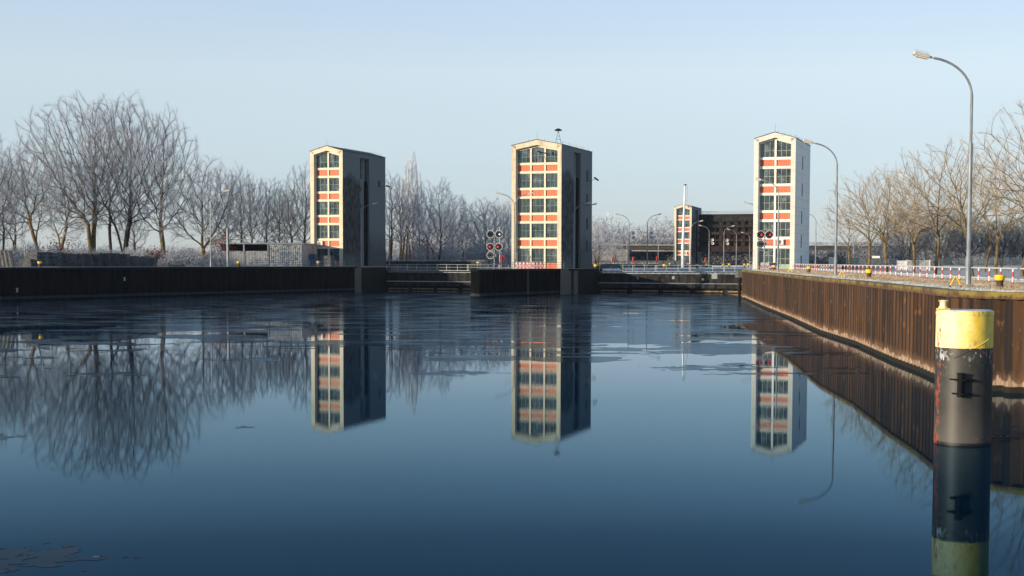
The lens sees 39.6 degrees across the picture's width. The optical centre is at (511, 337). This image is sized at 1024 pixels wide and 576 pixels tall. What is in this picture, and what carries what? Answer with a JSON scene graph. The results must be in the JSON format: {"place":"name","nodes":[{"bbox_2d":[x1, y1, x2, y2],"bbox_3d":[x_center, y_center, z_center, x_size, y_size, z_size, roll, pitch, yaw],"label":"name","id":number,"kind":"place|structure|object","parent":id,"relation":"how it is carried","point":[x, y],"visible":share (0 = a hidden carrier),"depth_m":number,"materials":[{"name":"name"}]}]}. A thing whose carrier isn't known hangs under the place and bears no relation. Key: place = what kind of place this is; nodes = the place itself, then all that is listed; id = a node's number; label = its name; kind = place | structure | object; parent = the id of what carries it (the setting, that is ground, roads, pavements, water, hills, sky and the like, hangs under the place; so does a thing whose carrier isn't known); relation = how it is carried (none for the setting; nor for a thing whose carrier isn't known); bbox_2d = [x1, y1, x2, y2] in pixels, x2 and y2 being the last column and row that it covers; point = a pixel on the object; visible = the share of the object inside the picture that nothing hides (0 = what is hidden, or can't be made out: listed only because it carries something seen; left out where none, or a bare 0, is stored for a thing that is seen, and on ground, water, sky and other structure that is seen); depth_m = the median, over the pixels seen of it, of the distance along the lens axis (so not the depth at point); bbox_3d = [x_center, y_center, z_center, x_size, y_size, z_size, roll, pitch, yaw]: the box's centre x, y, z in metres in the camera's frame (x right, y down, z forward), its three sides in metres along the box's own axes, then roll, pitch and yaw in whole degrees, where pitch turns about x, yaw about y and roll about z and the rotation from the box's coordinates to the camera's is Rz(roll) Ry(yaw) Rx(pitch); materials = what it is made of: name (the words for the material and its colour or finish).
{"place":"outdoors","nodes":[
{"label":"outdoors","id":0,"kind":"place"},
{"bbox_2d":[223,225,253,265],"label":"viewing platform","id":1,"kind":"structure","parent":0,"point":[227,230],"depth_m":246.39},
{"bbox_2d":[310,145,385,265],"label":"lock tower","id":2,"kind":"structure","parent":0,"point":[346,184],"depth_m":290.52,"materials":[{"name":"beige concrete"}]},
{"bbox_2d":[0,290,1023,575],"bbox_3d":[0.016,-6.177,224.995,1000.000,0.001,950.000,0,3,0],"label":"water","id":3,"kind":"structure","parent":0,"point":[354,460],"depth_m":42.31,"materials":[{"name":"liquid"}]},
{"bbox_2d":[0,542,141,572],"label":"ice floe","id":4,"kind":"object","parent":3,"relation":"on","point":[48,558],"visible":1,"depth_m":28.69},
{"bbox_2d":[66,372,144,376],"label":"ice floe","id":5,"kind":"object","parent":3,"relation":"on","point":[108,374],"visible":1,"depth_m":74.56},
{"bbox_2d":[0,266,356,301],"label":"sheet pile wall","id":6,"kind":"structure","parent":3,"relation":"in","point":[38,283],"depth_m":232.02,"materials":[{"name":"metal"}]},
{"bbox_2d":[355,266,391,290],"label":"lock abutment","id":7,"kind":"object","parent":3,"relation":"in","point":[370,278],"visible":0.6,"depth_m":284.68,"materials":[{"name":"grey concrete"}]},
{"bbox_2d":[386,264,510,290],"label":"lock gate","id":8,"kind":"structure","parent":7,"relation":"attached to","point":[427,280],"depth_m":290.17,"materials":[{"name":"metal"}]},
{"bbox_2d":[0,293,869,377],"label":"ice cover","id":9,"kind":"object","parent":3,"relation":"on","point":[457,322],"visible":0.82,"depth_m":142.70,"materials":[{"name":"ice"}]},
{"bbox_2d":[470,268,578,297],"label":"sheet pile wall","id":10,"kind":"structure","parent":3,"relation":"in","point":[486,283],"depth_m":241.22,"materials":[{"name":"metal"}]},
{"bbox_2d":[357,264,711,271],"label":"chamber wall","id":11,"kind":"structure","parent":3,"relation":"in","point":[437,267],"depth_m":323.11,"materials":[{"name":"grey concrete"}]},
{"bbox_2d":[556,268,602,294],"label":"lock abutment","id":12,"kind":"object","parent":3,"relation":"in","point":[586,280],"visible":0.55,"depth_m":265.97,"materials":[{"name":"grey concrete"}]},
{"bbox_2d":[653,365,777,370],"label":"ice floe","id":13,"kind":"object","parent":3,"relation":"on","point":[726,368],"visible":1,"depth_m":79.88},
{"bbox_2d":[779,350,853,355],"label":"ice floe","id":14,"kind":"object","parent":3,"relation":"on","point":[806,353],"visible":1,"depth_m":93.08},
{"bbox_2d":[741,270,1023,392],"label":"sheet pile wall","id":15,"kind":"structure","parent":3,"relation":"in","point":[895,323],"depth_m":86.70,"materials":[{"name":"metal"}]},
{"bbox_2d":[934,300,993,445],"bbox_3d":[14.993,2.618,47.155,1.855,7.750,2.160,0,3,0],"label":"mooring dolphin","id":16,"kind":"object","parent":3,"relation":"in","point":[963,377],"visible":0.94,"depth_m":46.47,"materials":[{"name":"paint"}]},
{"bbox_2d":[0,0,1023,266],"label":"sky","id":17,"kind":"structure","parent":0,"point":[664,96],"materials":[{"name":"blue"}]},
{"bbox_2d":[482,268,591,268],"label":"lock island ground","id":18,"kind":"structure","parent":0,"point":[519,268],"depth_m":265.13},
{"bbox_2d":[487,225,506,268],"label":"shipping signal","id":19,"kind":"object","parent":18,"relation":"on","point":[491,247],"visible":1,"depth_m":248.47,"materials":[{"name":"black paint"}]},
{"bbox_2d":[495,192,533,268],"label":"lamp post","id":20,"kind":"object","parent":18,"relation":"on","point":[514,222],"visible":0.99,"depth_m":247.15,"materials":[{"name":"grey metal"}]},
{"bbox_2d":[480,262,563,268],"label":"steel railing","id":21,"kind":"object","parent":18,"relation":"on","point":[521,262],"visible":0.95,"depth_m":243.97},
{"bbox_2d":[511,139,591,267],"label":"lock tower","id":22,"kind":"structure","parent":18,"relation":"on","point":[561,188],"depth_m":272.59,"materials":[{"name":"beige concrete"}]},
{"bbox_2d":[603,266,819,273],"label":"lock island ground","id":23,"kind":"structure","parent":0,"point":[731,271],"depth_m":356.68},
{"bbox_2d":[592,218,613,267],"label":"frosted tree","id":24,"kind":"object","parent":23,"relation":"on","point":[599,243],"visible":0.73,"depth_m":418.55,"materials":[{"name":"grey plant"}]},
{"bbox_2d":[681,184,688,267],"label":"white mast","id":25,"kind":"object","parent":23,"relation":"on","point":[683,245],"visible":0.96,"depth_m":418.70,"materials":[{"name":"metal"}]},
{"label":"chamber wall","id":26,"kind":"object","parent":23,"relation":"on","visible":0},
{"bbox_2d":[598,265,751,292],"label":"lock gate","id":27,"kind":"structure","parent":26,"relation":"attached to","point":[694,282],"depth_m":273.48,"materials":[{"name":"metal"}]},
{"bbox_2d":[753,124,810,269],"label":"lock tower","id":28,"kind":"structure","parent":0,"point":[781,162],"depth_m":256.10,"materials":[{"name":"white concrete"}]},
{"bbox_2d":[829,257,880,269],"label":"concrete wall","id":29,"kind":"structure","parent":0,"point":[831,260],"depth_m":261.70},
{"bbox_2d":[743,264,1023,284],"bbox_3d":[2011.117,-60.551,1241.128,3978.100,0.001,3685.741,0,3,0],"label":"bank ground","id":30,"kind":"structure","parent":0,"point":[1007,273],"depth_m":213.46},
{"bbox_2d":[756,231,772,268],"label":"shipping signal","id":31,"kind":"object","parent":30,"relation":"on","point":[762,235],"visible":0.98,"depth_m":228.43,"materials":[{"name":"white paint"}]},
{"bbox_2d":[755,177,778,270],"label":"lamp post","id":32,"kind":"object","parent":30,"relation":"on","point":[756,178],"visible":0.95,"depth_m":202.47,"materials":[{"name":"grey metal"}]},
{"bbox_2d":[803,138,837,274],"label":"lamp post","id":33,"kind":"object","parent":30,"relation":"on","point":[836,215],"visible":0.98,"depth_m":139.43,"materials":[{"name":"grey metal"}]},
{"bbox_2d":[816,194,882,269],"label":"bare tree","id":34,"kind":"object","parent":30,"relation":"on","point":[847,235],"visible":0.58,"depth_m":214.72,"materials":[{"name":"brown plant"}]},
{"bbox_2d":[846,258,895,270],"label":"fence","id":35,"kind":"object","parent":30,"relation":"on","point":[866,262],"visible":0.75,"depth_m":228.42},
{"bbox_2d":[825,167,922,268],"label":"bare tree","id":36,"kind":"object","parent":30,"relation":"on","point":[869,249],"visible":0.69,"depth_m":189.55,"materials":[{"name":"brown plant"}]},
{"bbox_2d":[828,166,935,271],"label":"bare tree","id":37,"kind":"object","parent":30,"relation":"on","point":[884,242],"visible":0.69,"depth_m":180.38,"materials":[{"name":"brown plant"}]},
{"bbox_2d":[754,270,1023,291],"bbox_3d":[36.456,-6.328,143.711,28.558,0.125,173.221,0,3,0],"label":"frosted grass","id":38,"kind":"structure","parent":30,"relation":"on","point":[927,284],"depth_m":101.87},
{"bbox_2d":[841,164,940,271],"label":"bare tree","id":39,"kind":"object","parent":30,"relation":"on","point":[883,209],"visible":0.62,"depth_m":185.50,"materials":[{"name":"brown plant"}]},
{"bbox_2d":[762,269,1023,290],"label":"dry grass","id":40,"kind":"structure","parent":30,"relation":"on","point":[1016,285],"depth_m":102.74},
{"bbox_2d":[878,202,936,262],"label":"bare tree","id":41,"kind":"object","parent":30,"relation":"on","point":[900,239],"visible":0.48,"depth_m":298.35,"materials":[{"name":"brown plant"}]},
{"bbox_2d":[794,264,1023,283],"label":"striped railing","id":42,"kind":"object","parent":30,"relation":"on","point":[920,274],"visible":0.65,"depth_m":116.28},
{"bbox_2d":[897,260,929,270],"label":"steel gate","id":43,"kind":"structure","parent":30,"relation":"on","point":[902,263],"depth_m":222.60,"materials":[{"name":"metal"}]},
{"bbox_2d":[864,161,965,273],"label":"bare tree","id":44,"kind":"object","parent":30,"relation":"on","point":[913,242],"visible":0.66,"depth_m":155.08,"materials":[{"name":"brown plant"}]},
{"bbox_2d":[867,136,1001,274],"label":"bare tree","id":45,"kind":"object","parent":30,"relation":"on","point":[937,232],"visible":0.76,"depth_m":146.41,"materials":[{"name":"brown plant"}]},
{"bbox_2d":[851,234,1021,265],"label":"distant wood","id":46,"kind":"object","parent":30,"relation":"on","point":[1013,261],"visible":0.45,"depth_m":598.20,"materials":[{"name":"plant"}]},
{"bbox_2d":[912,50,972,284],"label":"lamp post","id":47,"kind":"object","parent":30,"relation":"on","point":[968,258],"visible":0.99,"depth_m":81.02,"materials":[{"name":"grey metal"}]},
{"bbox_2d":[916,200,973,265],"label":"bare tree","id":48,"kind":"object","parent":30,"relation":"on","point":[949,239],"visible":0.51,"depth_m":315.80,"materials":[{"name":"brown plant"}]},
{"bbox_2d":[887,133,1023,276],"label":"bare tree","id":49,"kind":"object","parent":30,"relation":"on","point":[960,212],"visible":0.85,"depth_m":130.03,"materials":[{"name":"brown plant"}]},
{"bbox_2d":[945,212,994,258],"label":"bare tree","id":50,"kind":"object","parent":30,"relation":"on","point":[981,240],"visible":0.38,"depth_m":327.93,"materials":[{"name":"brown plant"}]},
{"bbox_2d":[930,258,1022,270],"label":"fence","id":51,"kind":"object","parent":30,"relation":"on","point":[1000,260],"visible":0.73,"depth_m":216.24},
{"bbox_2d":[933,177,1023,271],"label":"bare tree","id":52,"kind":"object","parent":30,"relation":"on","point":[989,250],"visible":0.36,"depth_m":198.27,"materials":[{"name":"brown plant"}]},
{"bbox_2d":[940,149,1023,273],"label":"bare tree","id":53,"kind":"object","parent":30,"relation":"on","point":[998,239],"visible":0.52,"depth_m":165.62,"materials":[{"name":"brown plant"}]},
{"bbox_2d":[957,122,1023,276],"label":"bare tree","id":54,"kind":"object","parent":30,"relation":"on","point":[1022,271],"visible":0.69,"depth_m":139.04,"materials":[{"name":"brown plant"}]},
{"bbox_2d":[958,96,1023,223],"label":"bare tree","id":55,"kind":"object","parent":30,"relation":"on","point":[1015,184],"visible":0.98,"depth_m":110.27,"materials":[{"name":"brown plant"}]},
{"bbox_2d":[976,215,1023,266],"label":"bare tree","id":56,"kind":"object","parent":30,"relation":"on","point":[1005,242],"visible":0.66,"depth_m":327.66,"materials":[{"name":"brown plant"}]},
{"bbox_2d":[994,275,1005,287],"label":"mooring bollard","id":57,"kind":"object","parent":30,"relation":"on","point":[999,279],"visible":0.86,"depth_m":74.28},
{"bbox_2d":[1000,215,1023,257],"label":"bare tree","id":58,"kind":"object","parent":30,"relation":"on","point":[1022,249],"visible":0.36,"depth_m":348.15,"materials":[{"name":"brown plant"}]},
{"label":"left bank ground","id":59,"kind":"structure","parent":0,"visible":0},
{"bbox_2d":[0,250,14,266],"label":"corrugated sheets","id":60,"kind":"object","parent":59,"relation":"on","point":[6,258],"visible":0.89,"depth_m":205.81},
{"bbox_2d":[0,161,22,249],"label":"bare tree","id":61,"kind":"object","parent":59,"relation":"on","point":[3,226],"visible":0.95,"depth_m":267.06,"materials":[{"name":"brown plant"}]},
{"bbox_2d":[0,135,28,244],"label":"bare tree","id":62,"kind":"object","parent":59,"relation":"on","point":[8,181],"visible":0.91,"depth_m":266.95,"materials":[{"name":"brown plant"}]},
{"bbox_2d":[0,159,36,264],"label":"bare tree","id":63,"kind":"object","parent":59,"relation":"on","point":[15,237],"visible":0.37,"depth_m":284.88,"materials":[{"name":"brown plant"}]},
{"bbox_2d":[0,133,72,251],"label":"bare tree","id":64,"kind":"object","parent":59,"relation":"on","point":[31,213],"visible":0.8,"depth_m":282.23,"materials":[{"name":"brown plant"}]},
{"bbox_2d":[35,229,92,254],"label":"leafy shrub","id":65,"kind":"object","parent":59,"relation":"on","point":[62,248],"visible":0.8,"depth_m":244.43,"materials":[{"name":"grey plant"}]},
{"bbox_2d":[26,153,108,249],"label":"bare tree","id":66,"kind":"object","parent":59,"relation":"on","point":[67,219],"visible":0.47,"depth_m":302.32,"materials":[{"name":"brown plant"}]},
{"bbox_2d":[13,88,140,251],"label":"bare tree","id":67,"kind":"object","parent":59,"relation":"on","point":[91,239],"visible":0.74,"depth_m":297.18,"materials":[{"name":"brown plant"}]},
{"bbox_2d":[82,119,140,251],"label":"bare tree","id":68,"kind":"object","parent":59,"relation":"on","point":[109,234],"visible":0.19,"depth_m":310.53,"materials":[{"name":"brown plant"}]},
{"bbox_2d":[0,241,226,265],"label":"undergrowth","id":69,"kind":"object","parent":59,"relation":"on","point":[176,257],"visible":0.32,"depth_m":264.40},
{"bbox_2d":[75,88,184,252],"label":"bare tree","id":70,"kind":"object","parent":59,"relation":"on","point":[129,217],"visible":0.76,"depth_m":294.93,"materials":[{"name":"brown plant"}]},
{"bbox_2d":[112,196,149,255],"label":"bare tree","id":71,"kind":"object","parent":59,"relation":"on","point":[134,238],"visible":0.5,"depth_m":303.25,"materials":[{"name":"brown plant"}]},
{"bbox_2d":[0,240,275,258],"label":"distant wood","id":72,"kind":"object","parent":59,"relation":"on","point":[81,246],"visible":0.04,"depth_m":675.62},
{"bbox_2d":[143,245,170,262],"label":"leafy shrub","id":73,"kind":"object","parent":59,"relation":"on","point":[156,254],"visible":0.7,"depth_m":254.41,"materials":[{"name":"grey plant"}]},
{"bbox_2d":[123,103,206,262],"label":"bare tree","id":74,"kind":"object","parent":59,"relation":"on","point":[161,230],"visible":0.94,"depth_m":292.01,"materials":[{"name":"brown plant"}]},
{"bbox_2d":[155,154,257,261],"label":"bare tree","id":75,"kind":"object","parent":59,"relation":"on","point":[202,219],"visible":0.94,"depth_m":290.12,"materials":[{"name":"brown plant"}]},
{"bbox_2d":[193,169,245,249],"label":"bare tree","id":76,"kind":"object","parent":59,"relation":"on","point":[224,241],"visible":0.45,"depth_m":300.20,"materials":[{"name":"brown plant"}]},
{"bbox_2d":[210,188,229,265],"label":"lamp post","id":77,"kind":"object","parent":59,"relation":"on","point":[227,190],"visible":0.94,"depth_m":245.26,"materials":[{"name":"grey metal"}]},
{"bbox_2d":[201,228,239,265],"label":"leafy shrub","id":78,"kind":"object","parent":59,"relation":"on","point":[223,245],"visible":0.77,"depth_m":267.38,"materials":[{"name":"grey plant"}]},
{"bbox_2d":[220,160,259,242],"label":"bare tree","id":79,"kind":"object","parent":59,"relation":"on","point":[241,233],"visible":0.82,"depth_m":296.57,"materials":[{"name":"brown plant"}]},
{"bbox_2d":[228,174,270,242],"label":"bare tree","id":80,"kind":"object","parent":59,"relation":"on","point":[259,218],"visible":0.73,"depth_m":298.70,"materials":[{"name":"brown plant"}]},
{"bbox_2d":[218,243,314,265],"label":"shed","id":81,"kind":"structure","parent":59,"relation":"on","point":[245,254],"depth_m":274.39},
{"bbox_2d":[246,177,289,242],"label":"bare tree","id":82,"kind":"object","parent":59,"relation":"on","point":[266,238],"visible":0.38,"depth_m":307.08,"materials":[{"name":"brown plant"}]},
{"bbox_2d":[265,184,295,242],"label":"bare tree","id":83,"kind":"object","parent":59,"relation":"on","point":[278,229],"visible":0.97,"depth_m":298.89,"materials":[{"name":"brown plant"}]},
{"bbox_2d":[259,180,309,242],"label":"bare tree","id":84,"kind":"object","parent":59,"relation":"on","point":[291,236],"visible":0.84,"depth_m":302.43,"materials":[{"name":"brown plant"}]},
{"bbox_2d":[281,163,309,242],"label":"bare tree","id":85,"kind":"object","parent":59,"relation":"on","point":[303,234],"visible":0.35,"depth_m":308.44,"materials":[{"name":"brown plant"}]},
{"bbox_2d":[251,260,343,266],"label":"steel railing","id":86,"kind":"object","parent":59,"relation":"on","point":[309,262],"visible":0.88,"depth_m":265.00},
{"bbox_2d":[209,238,510,266],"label":"undergrowth","id":87,"kind":"object","parent":59,"relation":"on","point":[477,252],"visible":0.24,"depth_m":328.90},
{"bbox_2d":[385,169,408,259],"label":"bare tree","id":88,"kind":"object","parent":59,"relation":"on","point":[391,224],"visible":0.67,"depth_m":328.87,"materials":[{"name":"grey plant"}]},
{"bbox_2d":[395,178,409,255],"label":"poplar tree","id":89,"kind":"object","parent":59,"relation":"on","point":[404,212],"visible":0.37,"depth_m":364.49,"materials":[{"name":"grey plant"}]},
{"bbox_2d":[385,175,421,258],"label":"bare tree","id":90,"kind":"object","parent":59,"relation":"on","point":[399,224],"visible":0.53,"depth_m":348.57,"materials":[{"name":"grey plant"}]},
{"bbox_2d":[403,151,422,254],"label":"poplar tree","id":91,"kind":"object","parent":59,"relation":"on","point":[413,172],"visible":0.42,"depth_m":370.10,"materials":[{"name":"grey plant"}]},
{"bbox_2d":[398,186,437,259],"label":"bare tree","id":92,"kind":"object","parent":59,"relation":"on","point":[418,213],"visible":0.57,"depth_m":342.73,"materials":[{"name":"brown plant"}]},
{"bbox_2d":[386,259,487,265],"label":"hedge","id":93,"kind":"object","parent":59,"relation":"on","point":[398,262],"visible":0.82,"depth_m":305.11,"materials":[{"name":"plant"}]},
{"bbox_2d":[405,176,471,260],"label":"frosted tree","id":94,"kind":"object","parent":59,"relation":"on","point":[446,211],"visible":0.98,"depth_m":330.59,"materials":[{"name":"plant"}]},
{"bbox_2d":[430,197,477,258],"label":"frosted tree","id":95,"kind":"object","parent":59,"relation":"on","point":[438,224],"visible":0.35,"depth_m":360.37,"materials":[{"name":"grey plant"}]},
{"bbox_2d":[455,197,511,266],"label":"bare tree","id":96,"kind":"object","parent":59,"relation":"on","point":[484,226],"visible":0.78,"depth_m":332.32,"materials":[{"name":"grey plant"}]},
{"bbox_2d":[474,196,511,255],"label":"frosted tree","id":97,"kind":"object","parent":59,"relation":"on","point":[506,222],"visible":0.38,"depth_m":360.22,"materials":[{"name":"grey plant"}]},
{"bbox_2d":[386,230,609,259],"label":"distant wood","id":98,"kind":"object","parent":59,"relation":"on","point":[396,246],"visible":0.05,"depth_m":601.20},
{"bbox_2d":[501,199,511,265],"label":"poplar tree","id":99,"kind":"object","parent":59,"relation":"on","point":[506,224],"visible":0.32,"depth_m":370.75,"materials":[{"name":"grey plant"}]},
{"bbox_2d":[604,236,624,262],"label":"frosted tree","id":100,"kind":"object","parent":59,"relation":"on","point":[616,250],"visible":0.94,"depth_m":498.44,"materials":[{"name":"grey plant"}]},
{"bbox_2d":[592,263,657,266],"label":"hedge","id":101,"kind":"object","parent":59,"relation":"on","point":[625,264],"visible":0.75,"depth_m":454.34,"materials":[{"name":"plant"}]},
{"bbox_2d":[592,210,673,261],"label":"distant wood","id":102,"kind":"object","parent":59,"relation":"on","point":[657,233],"visible":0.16,"depth_m":721.04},
{"bbox_2d":[592,260,686,264],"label":"panel fence","id":103,"kind":"object","parent":59,"relation":"on","point":[638,261],"visible":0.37,"depth_m":559.20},
{"bbox_2d":[619,236,752,266],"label":"distant wood","id":104,"kind":"object","parent":59,"relation":"on","point":[714,258],"visible":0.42,"depth_m":666.74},
{"bbox_2d":[674,204,701,263],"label":"lock tower","id":105,"kind":"structure","parent":59,"relation":"on","point":[692,217],"depth_m":579.29,"materials":[{"name":"paint"}]},
{"bbox_2d":[698,211,752,251],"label":"raised lock gate","id":106,"kind":"structure","parent":105,"relation":"attached to","point":[716,225],"depth_m":580.17,"materials":[{"name":"metal"}]},
{"label":"far ground","id":107,"kind":"structure","parent":0,"visible":0},
{"bbox_2d":[592,242,1015,264],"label":"road bridge","id":108,"kind":"structure","parent":107,"relation":"on","point":[653,247],"depth_m":653.89,"materials":[{"name":"concrete"}]},
{"bbox_2d":[809,240,872,264],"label":"distant wood","id":109,"kind":"object","parent":107,"relation":"on","point":[822,256],"visible":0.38,"depth_m":704.10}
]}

